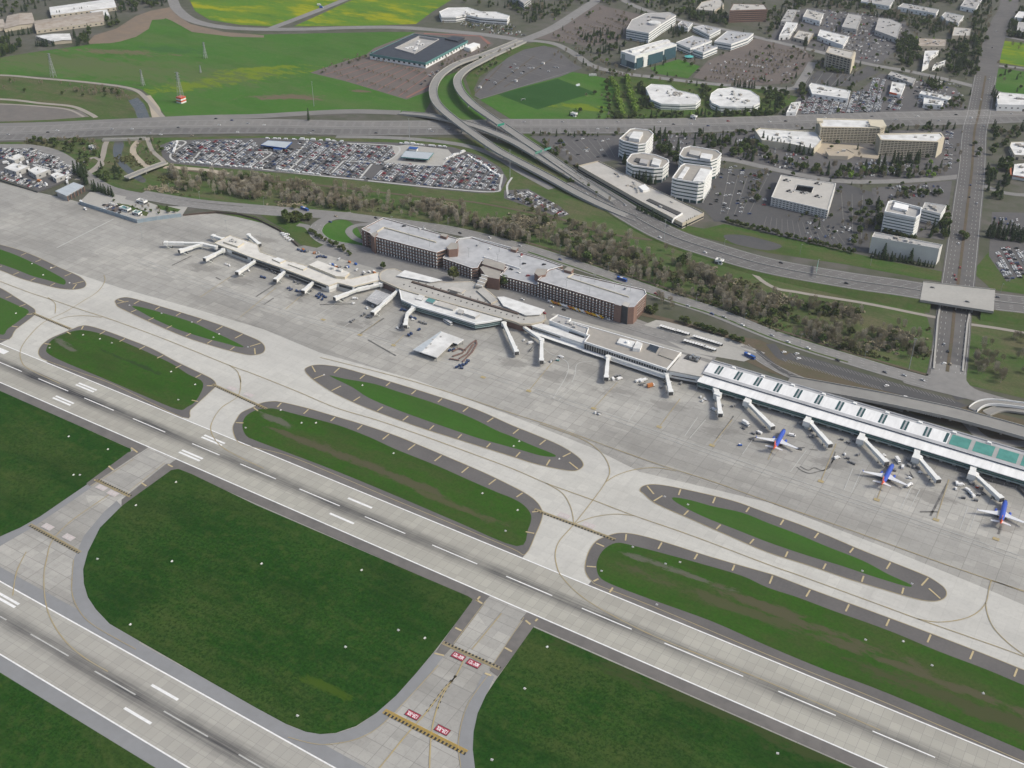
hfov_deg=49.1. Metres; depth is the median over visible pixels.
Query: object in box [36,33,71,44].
old shed
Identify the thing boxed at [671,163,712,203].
office tower
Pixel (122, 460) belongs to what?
taxiway shoulder
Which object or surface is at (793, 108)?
commercial building
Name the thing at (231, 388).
painted number panel
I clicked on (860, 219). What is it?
broadleaf tree
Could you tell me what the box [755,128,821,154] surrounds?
conference hall
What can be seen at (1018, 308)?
freeway
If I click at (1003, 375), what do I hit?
bare tree
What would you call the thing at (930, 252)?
windowless block
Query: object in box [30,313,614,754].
taxiway marking
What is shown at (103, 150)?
river path
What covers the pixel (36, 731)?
airfield lawn
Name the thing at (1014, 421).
loop lawn
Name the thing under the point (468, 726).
taxiway shoulder
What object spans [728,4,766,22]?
brick block
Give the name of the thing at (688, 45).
office block
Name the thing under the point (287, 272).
window
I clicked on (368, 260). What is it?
terminal forecourt
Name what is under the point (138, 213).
guard post
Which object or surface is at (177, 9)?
road
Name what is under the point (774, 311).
broadleaf tree
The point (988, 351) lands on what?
bare tree
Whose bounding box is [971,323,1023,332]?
levee road
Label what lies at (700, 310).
planted strip
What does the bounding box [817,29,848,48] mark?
warehouse
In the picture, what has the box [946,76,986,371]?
median strip
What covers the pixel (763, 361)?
slip road
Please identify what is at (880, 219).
broadleaf tree
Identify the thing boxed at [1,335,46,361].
taxiway
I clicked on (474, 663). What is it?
painted number panel
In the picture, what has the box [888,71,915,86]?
commercial building
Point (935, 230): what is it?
broadleaf tree
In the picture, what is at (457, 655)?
painted number panel
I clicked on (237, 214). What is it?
perimeter wall
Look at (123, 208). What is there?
guard post
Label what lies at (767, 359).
slip road
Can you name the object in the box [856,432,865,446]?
gate walkway
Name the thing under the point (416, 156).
rental canopy
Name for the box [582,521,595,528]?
painted number panel
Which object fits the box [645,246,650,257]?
pale bare tree
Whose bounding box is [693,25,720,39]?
office block
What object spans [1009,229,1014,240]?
conifer
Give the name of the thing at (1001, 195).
conifer
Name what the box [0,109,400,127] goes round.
freeway ramp
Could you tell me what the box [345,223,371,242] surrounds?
loop road
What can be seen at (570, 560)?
taxiway
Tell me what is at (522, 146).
connector ramp
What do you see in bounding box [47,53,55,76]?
power pylon
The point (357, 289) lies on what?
boarding bridge
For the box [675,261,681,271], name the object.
bare tree
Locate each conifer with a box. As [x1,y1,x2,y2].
[72,160,75,173]
[643,170,647,183]
[675,138,679,150]
[881,243,886,255]
[890,150,896,163]
[904,151,908,163]
[907,248,913,261]
[986,224,990,236]
[990,223,995,237]
[991,223,996,238]
[998,187,1003,199]
[1000,171,1006,184]
[1003,173,1009,185]
[1003,225,1009,239]
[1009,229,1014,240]
[1013,226,1017,240]
[1016,229,1021,241]
[1019,230,1023,242]
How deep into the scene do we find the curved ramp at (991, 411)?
950.82 m
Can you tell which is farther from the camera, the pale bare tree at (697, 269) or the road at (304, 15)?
the road at (304, 15)
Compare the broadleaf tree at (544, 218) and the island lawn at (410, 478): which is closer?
the island lawn at (410, 478)
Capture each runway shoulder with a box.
[0,339,1023,762]
[0,383,883,767]
[0,567,365,767]
[0,655,185,767]
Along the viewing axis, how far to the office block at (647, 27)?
1943.62 m
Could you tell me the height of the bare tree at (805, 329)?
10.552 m
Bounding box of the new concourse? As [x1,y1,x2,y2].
[696,360,1023,486]
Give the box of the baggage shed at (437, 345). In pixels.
[413,331,463,361]
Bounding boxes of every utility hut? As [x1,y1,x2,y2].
[570,112,577,116]
[690,114,696,119]
[715,257,723,264]
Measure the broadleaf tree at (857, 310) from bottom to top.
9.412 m
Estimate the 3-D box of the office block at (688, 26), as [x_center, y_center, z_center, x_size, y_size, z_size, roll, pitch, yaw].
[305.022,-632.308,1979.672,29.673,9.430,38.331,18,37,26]
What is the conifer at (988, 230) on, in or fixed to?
on the ground at (1012, 204)
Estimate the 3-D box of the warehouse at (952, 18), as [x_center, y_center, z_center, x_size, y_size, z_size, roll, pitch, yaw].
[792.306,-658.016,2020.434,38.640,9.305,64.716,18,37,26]
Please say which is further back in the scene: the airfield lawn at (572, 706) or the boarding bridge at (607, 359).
the boarding bridge at (607, 359)
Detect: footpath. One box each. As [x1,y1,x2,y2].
[0,74,164,116]
[0,98,97,117]
[0,103,84,116]
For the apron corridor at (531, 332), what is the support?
on the airfield apron
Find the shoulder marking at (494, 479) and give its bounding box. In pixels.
[0,253,1017,676]
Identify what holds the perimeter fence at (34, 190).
on the ground at (1012, 204)
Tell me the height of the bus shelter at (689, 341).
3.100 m
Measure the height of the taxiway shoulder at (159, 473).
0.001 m
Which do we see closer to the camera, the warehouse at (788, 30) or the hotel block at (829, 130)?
the hotel block at (829, 130)
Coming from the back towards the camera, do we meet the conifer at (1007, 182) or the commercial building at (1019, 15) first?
the commercial building at (1019, 15)
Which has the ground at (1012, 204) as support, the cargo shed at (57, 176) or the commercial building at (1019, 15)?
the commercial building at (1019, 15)
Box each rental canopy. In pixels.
[261,140,291,149]
[401,151,433,162]
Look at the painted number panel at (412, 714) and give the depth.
673.81 m
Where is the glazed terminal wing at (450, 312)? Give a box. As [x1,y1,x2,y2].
[399,289,501,328]
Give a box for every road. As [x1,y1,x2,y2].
[0,144,281,214]
[143,191,352,213]
[168,0,519,40]
[169,165,651,240]
[237,206,1023,414]
[265,0,346,29]
[296,223,314,236]
[311,212,690,345]
[336,135,554,189]
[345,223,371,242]
[476,0,599,59]
[528,40,816,89]
[620,0,1003,93]
[721,157,956,183]
[737,336,1023,447]
[741,345,902,411]
[752,274,935,317]
[754,349,795,375]
[766,343,789,360]
[952,395,997,399]
[962,423,1023,446]
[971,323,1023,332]
[984,184,1023,195]
[999,65,1023,68]
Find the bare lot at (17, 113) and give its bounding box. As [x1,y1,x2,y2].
[0,104,88,121]
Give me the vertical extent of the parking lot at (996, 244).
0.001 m
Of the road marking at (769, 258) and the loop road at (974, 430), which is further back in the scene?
the road marking at (769, 258)
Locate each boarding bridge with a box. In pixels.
[163,241,218,251]
[178,242,203,254]
[203,248,225,261]
[210,234,224,241]
[235,259,256,275]
[246,233,261,246]
[273,270,285,282]
[301,281,314,293]
[333,282,382,301]
[370,289,398,315]
[403,306,415,327]
[501,321,519,354]
[539,338,544,363]
[604,354,610,380]
[664,371,673,394]
[716,396,723,416]
[747,403,774,429]
[809,420,832,447]
[862,437,888,465]
[919,455,940,483]
[975,472,1004,501]
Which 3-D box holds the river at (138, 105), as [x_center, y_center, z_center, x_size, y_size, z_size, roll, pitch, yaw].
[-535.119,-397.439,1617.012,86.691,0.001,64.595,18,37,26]
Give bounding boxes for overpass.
[920,281,994,312]
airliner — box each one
[756,429,797,450]
[863,463,907,486]
[977,500,1023,525]
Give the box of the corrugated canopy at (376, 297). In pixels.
[366,290,389,304]
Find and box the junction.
[903,364,992,400]
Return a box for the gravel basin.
[724,234,781,249]
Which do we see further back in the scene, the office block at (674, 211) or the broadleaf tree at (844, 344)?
the office block at (674, 211)
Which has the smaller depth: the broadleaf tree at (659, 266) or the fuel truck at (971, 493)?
the fuel truck at (971, 493)
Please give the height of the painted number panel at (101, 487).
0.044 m
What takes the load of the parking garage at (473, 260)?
on the ground at (1012, 204)
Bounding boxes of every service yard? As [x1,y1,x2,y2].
[0,148,74,190]
[305,251,376,274]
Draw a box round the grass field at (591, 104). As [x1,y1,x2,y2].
[481,72,614,118]
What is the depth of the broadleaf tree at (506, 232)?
1239.33 m
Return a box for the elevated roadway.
[788,375,1023,439]
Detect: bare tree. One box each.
[612,255,617,265]
[630,265,634,274]
[641,258,647,266]
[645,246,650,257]
[656,269,660,279]
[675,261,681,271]
[677,269,683,277]
[686,252,691,261]
[689,264,697,275]
[692,276,697,286]
[694,267,699,275]
[710,272,715,280]
[727,274,733,282]
[758,288,764,298]
[803,326,808,334]
[835,335,842,343]
[854,331,860,341]
[856,341,863,348]
[874,337,879,346]
[882,330,888,339]
[981,337,987,348]
[981,358,988,368]
[985,348,992,356]
[992,349,998,361]
[992,360,1000,371]
[998,370,1006,379]
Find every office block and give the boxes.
[439,7,509,24]
[512,0,530,9]
[578,161,703,228]
[620,39,676,69]
[626,12,675,42]
[676,36,711,54]
[678,21,692,31]
[692,44,717,58]
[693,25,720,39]
[714,31,753,49]
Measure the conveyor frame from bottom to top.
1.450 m
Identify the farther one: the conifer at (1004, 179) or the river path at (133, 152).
the river path at (133, 152)
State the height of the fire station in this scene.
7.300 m
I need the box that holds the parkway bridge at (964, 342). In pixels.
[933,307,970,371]
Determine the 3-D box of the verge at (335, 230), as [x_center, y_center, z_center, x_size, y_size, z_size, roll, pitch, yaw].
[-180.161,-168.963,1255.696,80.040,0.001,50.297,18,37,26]
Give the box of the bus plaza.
[644,320,763,360]
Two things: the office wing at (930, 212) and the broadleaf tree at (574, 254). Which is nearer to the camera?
the broadleaf tree at (574, 254)
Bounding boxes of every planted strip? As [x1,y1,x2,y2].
[528,252,847,362]
[639,312,769,352]
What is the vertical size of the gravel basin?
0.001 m
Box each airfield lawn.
[0,391,130,535]
[0,673,154,767]
[83,469,472,733]
[473,627,852,767]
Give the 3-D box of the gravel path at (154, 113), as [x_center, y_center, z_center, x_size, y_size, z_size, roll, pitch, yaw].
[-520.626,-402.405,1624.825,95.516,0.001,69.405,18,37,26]
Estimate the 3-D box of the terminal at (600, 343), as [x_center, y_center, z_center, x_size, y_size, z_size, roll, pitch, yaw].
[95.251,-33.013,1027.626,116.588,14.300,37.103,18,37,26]
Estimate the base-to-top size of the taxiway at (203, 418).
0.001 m
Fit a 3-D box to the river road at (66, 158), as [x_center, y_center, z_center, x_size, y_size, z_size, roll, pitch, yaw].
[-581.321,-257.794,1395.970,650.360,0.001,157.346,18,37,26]
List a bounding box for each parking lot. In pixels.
[104,203,120,213]
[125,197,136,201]
[311,32,493,99]
[475,46,581,98]
[530,132,796,168]
[536,4,640,45]
[617,156,766,221]
[693,38,813,84]
[744,171,874,252]
[768,128,961,179]
[770,8,910,63]
[785,353,967,407]
[795,74,966,114]
[806,66,878,85]
[872,181,951,239]
[989,212,1023,280]
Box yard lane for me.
[387,145,450,164]
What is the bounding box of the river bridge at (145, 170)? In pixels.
[124,161,167,178]
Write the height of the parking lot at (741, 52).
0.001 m
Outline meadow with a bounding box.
[0,18,444,116]
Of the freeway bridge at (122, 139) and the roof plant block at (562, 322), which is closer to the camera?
the roof plant block at (562, 322)
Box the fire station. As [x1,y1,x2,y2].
[55,182,84,200]
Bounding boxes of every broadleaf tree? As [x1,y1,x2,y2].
[283,215,289,223]
[447,266,458,279]
[500,275,508,284]
[504,228,510,237]
[531,224,538,229]
[541,215,548,222]
[561,234,569,240]
[571,250,578,257]
[582,251,592,259]
[603,254,610,261]
[618,255,626,263]
[620,268,626,273]
[655,264,663,271]
[673,278,682,285]
[676,254,687,264]
[696,286,705,294]
[709,285,716,293]
[735,290,742,295]
[738,336,745,342]
[770,308,777,315]
[818,333,827,341]
[824,304,831,311]
[831,308,839,315]
[840,341,848,349]
[847,326,856,333]
[853,307,860,313]
[857,217,863,223]
[876,217,882,224]
[932,227,938,232]
[940,228,947,233]
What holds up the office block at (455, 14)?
on the ground at (1012, 204)
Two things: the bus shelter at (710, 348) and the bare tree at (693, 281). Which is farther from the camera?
the bare tree at (693, 281)
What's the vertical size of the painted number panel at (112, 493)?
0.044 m
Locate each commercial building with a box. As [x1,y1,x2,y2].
[696,0,723,13]
[786,102,800,115]
[808,83,849,102]
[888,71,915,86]
[889,82,905,97]
[918,38,945,50]
[919,91,950,103]
[922,50,938,70]
[922,98,943,109]
[932,60,945,70]
[951,27,970,40]
[995,92,1023,110]
[1009,142,1023,159]
[1010,163,1023,180]
[1014,11,1023,21]
[1017,22,1023,36]
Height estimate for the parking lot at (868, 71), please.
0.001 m
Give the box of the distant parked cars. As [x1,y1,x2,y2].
[0,6,1020,229]
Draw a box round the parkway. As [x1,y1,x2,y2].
[925,0,1018,376]
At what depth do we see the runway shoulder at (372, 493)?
805.01 m
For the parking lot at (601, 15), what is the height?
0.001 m
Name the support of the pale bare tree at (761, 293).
on the river bank at (578, 209)
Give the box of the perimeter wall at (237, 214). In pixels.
[183,211,297,245]
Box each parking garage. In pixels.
[361,218,458,267]
[443,237,562,295]
[534,267,645,323]
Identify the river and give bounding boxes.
[113,141,145,182]
[129,98,149,117]
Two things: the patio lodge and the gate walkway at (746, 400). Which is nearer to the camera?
the gate walkway at (746, 400)
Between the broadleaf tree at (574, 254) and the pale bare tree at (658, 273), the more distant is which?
the broadleaf tree at (574, 254)
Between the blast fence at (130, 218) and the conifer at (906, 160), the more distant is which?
the conifer at (906, 160)
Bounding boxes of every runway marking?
[0,343,1023,767]
[0,616,262,767]
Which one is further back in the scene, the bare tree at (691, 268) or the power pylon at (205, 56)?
the power pylon at (205, 56)
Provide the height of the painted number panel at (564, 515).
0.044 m
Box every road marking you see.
[5,76,1021,411]
[577,180,1022,311]
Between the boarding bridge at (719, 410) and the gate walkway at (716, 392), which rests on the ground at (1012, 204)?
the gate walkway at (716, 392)
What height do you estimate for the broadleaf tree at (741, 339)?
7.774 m
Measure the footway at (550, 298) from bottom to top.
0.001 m
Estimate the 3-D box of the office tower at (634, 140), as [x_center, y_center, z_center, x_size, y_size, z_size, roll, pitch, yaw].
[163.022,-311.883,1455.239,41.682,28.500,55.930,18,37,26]
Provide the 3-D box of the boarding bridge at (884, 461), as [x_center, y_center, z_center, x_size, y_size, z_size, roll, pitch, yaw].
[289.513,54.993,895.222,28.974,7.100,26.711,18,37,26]
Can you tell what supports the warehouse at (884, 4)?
on the ground at (1012, 204)
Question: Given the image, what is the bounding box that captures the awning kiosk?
[408,146,417,150]
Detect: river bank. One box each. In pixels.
[0,76,150,122]
[0,136,932,372]
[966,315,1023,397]
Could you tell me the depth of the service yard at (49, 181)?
1409.11 m
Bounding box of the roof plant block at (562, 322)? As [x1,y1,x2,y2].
[549,315,588,337]
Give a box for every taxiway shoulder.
[0,245,85,288]
[0,288,34,339]
[0,485,90,545]
[39,326,215,417]
[72,501,139,648]
[87,449,139,485]
[115,297,264,354]
[122,464,179,504]
[233,401,541,554]
[249,651,442,743]
[305,365,582,470]
[436,597,483,654]
[459,672,493,767]
[490,620,533,675]
[585,533,1023,760]
[640,485,945,600]
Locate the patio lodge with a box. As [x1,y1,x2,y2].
[825,149,853,159]
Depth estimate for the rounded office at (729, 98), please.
1626.68 m
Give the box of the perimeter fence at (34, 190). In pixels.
[0,178,71,192]
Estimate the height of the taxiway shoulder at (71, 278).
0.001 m
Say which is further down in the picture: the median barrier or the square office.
the median barrier
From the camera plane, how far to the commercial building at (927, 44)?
1872.53 m
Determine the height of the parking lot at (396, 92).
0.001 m
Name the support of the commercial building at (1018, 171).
on the ground at (1012, 204)
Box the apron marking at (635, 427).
[57,219,1023,560]
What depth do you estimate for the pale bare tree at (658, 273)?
1147.75 m
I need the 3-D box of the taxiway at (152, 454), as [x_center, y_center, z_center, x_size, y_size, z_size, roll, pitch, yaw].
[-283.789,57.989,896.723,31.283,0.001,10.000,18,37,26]
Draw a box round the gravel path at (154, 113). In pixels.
[147,95,160,116]
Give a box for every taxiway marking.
[0,244,1023,767]
[28,312,999,767]
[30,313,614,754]
[383,709,467,753]
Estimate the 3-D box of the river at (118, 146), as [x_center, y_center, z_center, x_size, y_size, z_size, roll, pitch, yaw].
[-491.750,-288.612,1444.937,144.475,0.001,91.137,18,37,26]
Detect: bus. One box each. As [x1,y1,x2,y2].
[443,318,452,324]
[617,276,626,281]
[744,352,755,359]
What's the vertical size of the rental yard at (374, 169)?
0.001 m
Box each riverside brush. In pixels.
[143,179,928,354]
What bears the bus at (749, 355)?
on the bus plaza
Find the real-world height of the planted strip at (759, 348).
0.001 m
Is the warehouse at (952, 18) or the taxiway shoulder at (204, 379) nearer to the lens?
the taxiway shoulder at (204, 379)
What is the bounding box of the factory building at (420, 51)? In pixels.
[370,34,479,67]
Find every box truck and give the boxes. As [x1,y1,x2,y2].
[647,382,654,387]
[741,419,749,426]
[894,456,900,463]
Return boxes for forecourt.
[82,192,186,218]
[298,245,715,362]
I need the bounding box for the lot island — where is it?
[475,56,551,93]
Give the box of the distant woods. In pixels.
[0,0,1023,258]
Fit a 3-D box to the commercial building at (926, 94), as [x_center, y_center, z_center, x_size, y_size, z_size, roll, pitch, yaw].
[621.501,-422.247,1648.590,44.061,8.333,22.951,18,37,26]
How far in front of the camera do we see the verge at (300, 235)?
1261.85 m
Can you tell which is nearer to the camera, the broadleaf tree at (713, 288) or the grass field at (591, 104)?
the broadleaf tree at (713, 288)
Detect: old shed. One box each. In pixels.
[0,19,4,30]
[4,13,34,31]
[34,11,104,33]
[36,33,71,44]
[49,0,116,17]
[89,9,109,17]
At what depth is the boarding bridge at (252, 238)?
1226.64 m
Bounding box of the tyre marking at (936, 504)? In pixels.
[172,256,1002,533]
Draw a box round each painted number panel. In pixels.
[41,523,53,530]
[62,533,75,540]
[95,484,106,490]
[107,490,118,496]
[227,386,237,390]
[243,392,253,397]
[404,709,420,720]
[434,724,450,735]
[451,651,465,660]
[466,658,480,668]
[557,512,570,518]
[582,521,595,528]
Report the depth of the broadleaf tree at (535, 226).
1254.97 m
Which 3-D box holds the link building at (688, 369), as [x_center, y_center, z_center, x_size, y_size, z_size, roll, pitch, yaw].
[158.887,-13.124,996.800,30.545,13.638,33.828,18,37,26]
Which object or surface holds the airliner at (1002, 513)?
on the airfield apron
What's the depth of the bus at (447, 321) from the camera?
1078.65 m
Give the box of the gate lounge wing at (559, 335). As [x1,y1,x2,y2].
[532,323,586,350]
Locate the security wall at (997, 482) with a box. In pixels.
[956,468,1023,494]
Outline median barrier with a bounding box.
[995,300,1023,304]
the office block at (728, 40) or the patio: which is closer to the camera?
the patio
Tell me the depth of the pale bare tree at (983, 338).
1035.02 m
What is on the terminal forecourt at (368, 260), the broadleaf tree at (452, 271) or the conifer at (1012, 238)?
the broadleaf tree at (452, 271)
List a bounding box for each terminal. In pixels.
[214,235,379,292]
[570,320,681,378]
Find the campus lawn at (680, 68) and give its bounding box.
[650,59,699,77]
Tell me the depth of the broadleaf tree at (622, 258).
1182.36 m
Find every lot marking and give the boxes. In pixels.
[327,33,490,97]
[474,20,954,402]
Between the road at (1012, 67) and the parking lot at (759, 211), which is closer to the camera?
the parking lot at (759, 211)
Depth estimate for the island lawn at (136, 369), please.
1013.34 m
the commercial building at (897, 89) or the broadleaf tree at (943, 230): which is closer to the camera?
the broadleaf tree at (943, 230)
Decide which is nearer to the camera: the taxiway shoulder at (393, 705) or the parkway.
the taxiway shoulder at (393, 705)
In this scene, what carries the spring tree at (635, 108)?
on the ground at (1012, 204)
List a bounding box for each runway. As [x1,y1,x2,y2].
[0,344,1023,767]
[0,582,332,767]
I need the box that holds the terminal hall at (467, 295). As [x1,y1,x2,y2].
[379,268,545,330]
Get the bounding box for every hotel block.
[815,118,885,142]
[874,132,944,157]
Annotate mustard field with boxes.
[190,0,336,25]
[296,0,449,25]
[1000,41,1023,65]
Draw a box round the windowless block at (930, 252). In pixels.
[869,232,941,264]
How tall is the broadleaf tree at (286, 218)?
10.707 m
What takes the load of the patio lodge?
on the ground at (1012, 204)
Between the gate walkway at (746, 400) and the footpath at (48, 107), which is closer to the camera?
the gate walkway at (746, 400)
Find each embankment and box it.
[590,178,930,312]
[980,310,1023,324]
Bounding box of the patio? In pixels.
[816,143,879,158]
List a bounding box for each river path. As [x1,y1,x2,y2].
[74,141,109,179]
[83,157,103,172]
[130,141,149,166]
[146,137,166,162]
[164,166,228,173]
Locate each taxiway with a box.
[0,270,1023,668]
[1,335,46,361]
[139,447,175,464]
[184,408,235,439]
[483,596,526,620]
[523,535,590,583]
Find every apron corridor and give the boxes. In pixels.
[523,326,541,339]
[611,355,664,376]
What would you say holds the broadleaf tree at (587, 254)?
on the river bank at (578, 209)
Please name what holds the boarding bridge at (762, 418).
on the airfield apron
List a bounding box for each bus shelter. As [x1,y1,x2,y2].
[659,325,676,331]
[676,329,689,335]
[683,339,694,344]
[693,335,722,345]
[694,342,704,348]
[703,345,716,352]
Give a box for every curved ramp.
[968,398,1023,411]
[983,406,1023,415]
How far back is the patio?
1477.14 m
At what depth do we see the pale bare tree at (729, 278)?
1141.29 m
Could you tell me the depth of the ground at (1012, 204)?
1764.26 m
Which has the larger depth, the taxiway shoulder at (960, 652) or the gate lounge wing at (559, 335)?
the gate lounge wing at (559, 335)
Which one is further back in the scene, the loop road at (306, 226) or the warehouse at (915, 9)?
the warehouse at (915, 9)
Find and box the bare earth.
[88,7,172,43]
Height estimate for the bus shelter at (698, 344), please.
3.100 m
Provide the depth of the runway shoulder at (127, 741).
672.17 m
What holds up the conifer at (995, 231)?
on the ground at (1012, 204)
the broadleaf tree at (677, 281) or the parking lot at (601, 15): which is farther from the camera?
the parking lot at (601, 15)
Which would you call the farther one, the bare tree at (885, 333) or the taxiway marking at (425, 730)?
the bare tree at (885, 333)
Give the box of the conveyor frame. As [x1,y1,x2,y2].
[449,340,477,362]
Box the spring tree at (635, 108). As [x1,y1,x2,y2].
[632,105,638,111]
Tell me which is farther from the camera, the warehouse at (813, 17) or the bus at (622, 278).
the warehouse at (813, 17)
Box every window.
[232,252,246,258]
[251,259,279,270]
[286,271,325,287]
[339,284,351,289]
[533,328,559,337]
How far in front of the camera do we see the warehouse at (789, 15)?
2024.72 m
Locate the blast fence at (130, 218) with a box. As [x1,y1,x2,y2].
[80,201,181,222]
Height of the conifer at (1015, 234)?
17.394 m
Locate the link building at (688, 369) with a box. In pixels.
[669,354,708,384]
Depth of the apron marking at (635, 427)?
939.85 m
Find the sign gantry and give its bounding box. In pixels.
[534,147,551,157]
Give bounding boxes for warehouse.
[779,22,797,39]
[780,9,796,25]
[793,30,813,44]
[802,9,823,25]
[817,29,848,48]
[841,13,861,33]
[861,0,893,9]
[874,18,901,42]
[898,3,938,16]
[941,12,963,25]
[960,0,981,12]
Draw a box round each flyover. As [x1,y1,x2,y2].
[429,39,642,221]
[453,41,621,202]
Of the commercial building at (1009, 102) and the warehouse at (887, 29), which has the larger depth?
the warehouse at (887, 29)
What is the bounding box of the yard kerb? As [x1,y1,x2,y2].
[169,140,512,194]
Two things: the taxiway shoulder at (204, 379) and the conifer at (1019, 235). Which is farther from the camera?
the conifer at (1019, 235)
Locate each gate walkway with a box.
[712,387,721,400]
[742,397,751,408]
[802,415,811,428]
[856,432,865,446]
[911,448,920,464]
[966,465,976,481]
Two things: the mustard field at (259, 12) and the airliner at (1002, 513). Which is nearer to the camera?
the airliner at (1002, 513)
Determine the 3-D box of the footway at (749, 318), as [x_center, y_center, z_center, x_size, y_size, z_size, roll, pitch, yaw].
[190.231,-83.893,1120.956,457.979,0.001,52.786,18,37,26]
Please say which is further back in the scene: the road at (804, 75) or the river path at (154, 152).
the road at (804, 75)
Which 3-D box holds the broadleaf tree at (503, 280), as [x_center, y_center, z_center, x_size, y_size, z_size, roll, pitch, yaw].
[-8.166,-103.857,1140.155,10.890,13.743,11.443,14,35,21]
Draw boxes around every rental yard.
[160,138,506,192]
[504,189,568,216]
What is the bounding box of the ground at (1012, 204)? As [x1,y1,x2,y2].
[0,0,1023,449]
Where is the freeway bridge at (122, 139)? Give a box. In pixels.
[102,137,145,141]
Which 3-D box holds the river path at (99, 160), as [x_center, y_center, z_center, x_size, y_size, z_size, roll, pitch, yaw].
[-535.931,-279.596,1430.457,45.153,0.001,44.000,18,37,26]
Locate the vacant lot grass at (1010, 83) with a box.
[995,68,1023,93]
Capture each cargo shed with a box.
[4,163,29,175]
[7,153,24,162]
[28,166,50,178]
[50,171,65,182]
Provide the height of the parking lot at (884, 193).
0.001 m
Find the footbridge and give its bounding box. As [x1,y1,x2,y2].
[475,274,486,288]
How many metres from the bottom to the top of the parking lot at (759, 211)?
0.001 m
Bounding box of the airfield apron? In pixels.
[0,182,1023,767]
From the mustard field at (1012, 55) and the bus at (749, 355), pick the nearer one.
the bus at (749, 355)
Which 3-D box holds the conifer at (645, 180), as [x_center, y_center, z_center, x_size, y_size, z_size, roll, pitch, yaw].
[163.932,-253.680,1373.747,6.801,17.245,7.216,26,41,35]
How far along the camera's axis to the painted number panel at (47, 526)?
822.61 m
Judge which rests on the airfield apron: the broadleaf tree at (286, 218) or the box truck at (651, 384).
the box truck at (651, 384)
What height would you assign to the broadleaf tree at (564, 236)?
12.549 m
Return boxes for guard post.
[119,205,131,212]
[132,210,142,216]
[136,198,147,204]
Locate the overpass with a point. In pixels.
(981, 299)
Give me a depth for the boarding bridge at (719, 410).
944.85 m
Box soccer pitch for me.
[498,79,592,109]
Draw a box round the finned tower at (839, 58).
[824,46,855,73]
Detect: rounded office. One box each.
[645,84,700,109]
[709,87,759,111]
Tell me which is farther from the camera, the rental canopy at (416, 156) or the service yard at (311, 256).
the rental canopy at (416, 156)
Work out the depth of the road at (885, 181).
1391.97 m
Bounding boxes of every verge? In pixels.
[117,203,147,215]
[157,205,180,211]
[166,8,263,37]
[224,211,297,242]
[262,215,322,247]
[322,220,362,245]
[437,71,485,119]
[466,42,571,99]
[523,134,941,280]
[608,76,797,118]
[976,252,1023,293]
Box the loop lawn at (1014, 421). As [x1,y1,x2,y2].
[982,416,1023,435]
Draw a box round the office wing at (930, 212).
[920,202,946,224]
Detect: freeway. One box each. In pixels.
[0,109,1023,140]
[0,116,1023,140]
[568,178,922,298]
[994,293,1023,312]
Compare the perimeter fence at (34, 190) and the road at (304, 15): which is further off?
the road at (304, 15)
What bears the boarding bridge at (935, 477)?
on the airfield apron
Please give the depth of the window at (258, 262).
1174.75 m
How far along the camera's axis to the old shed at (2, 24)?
1982.66 m
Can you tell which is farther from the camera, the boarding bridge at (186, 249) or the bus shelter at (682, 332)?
the boarding bridge at (186, 249)
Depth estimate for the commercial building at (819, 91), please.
1659.13 m
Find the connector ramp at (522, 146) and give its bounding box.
[398,111,623,205]
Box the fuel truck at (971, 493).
[968,490,975,497]
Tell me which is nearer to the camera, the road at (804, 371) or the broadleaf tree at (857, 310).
the road at (804, 371)
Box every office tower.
[618,128,653,158]
[626,152,668,182]
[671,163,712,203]
[678,146,721,178]
[881,200,921,237]
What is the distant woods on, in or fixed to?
on the ground at (1012, 204)
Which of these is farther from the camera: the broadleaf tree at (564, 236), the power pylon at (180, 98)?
the power pylon at (180, 98)
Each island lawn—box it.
[0,250,65,284]
[0,298,28,334]
[46,330,202,409]
[132,306,242,346]
[242,408,530,545]
[331,376,555,456]
[596,543,1023,750]
[672,497,911,586]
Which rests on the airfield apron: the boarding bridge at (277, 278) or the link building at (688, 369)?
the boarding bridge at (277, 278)
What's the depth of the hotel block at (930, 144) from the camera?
1452.71 m
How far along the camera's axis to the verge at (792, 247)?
1216.06 m
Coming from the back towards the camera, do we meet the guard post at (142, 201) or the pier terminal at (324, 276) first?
the guard post at (142, 201)
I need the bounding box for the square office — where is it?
[770,175,835,218]
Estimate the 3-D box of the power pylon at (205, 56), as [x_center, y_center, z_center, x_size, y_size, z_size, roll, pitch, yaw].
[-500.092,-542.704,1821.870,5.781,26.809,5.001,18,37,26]
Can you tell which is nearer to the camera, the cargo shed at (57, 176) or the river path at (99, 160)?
the cargo shed at (57, 176)
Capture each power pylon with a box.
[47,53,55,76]
[175,72,185,103]
[203,42,207,58]
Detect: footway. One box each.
[439,265,613,318]
[520,239,926,374]
[552,313,711,359]
[656,322,755,352]
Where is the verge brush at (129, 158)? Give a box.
[25,137,154,169]

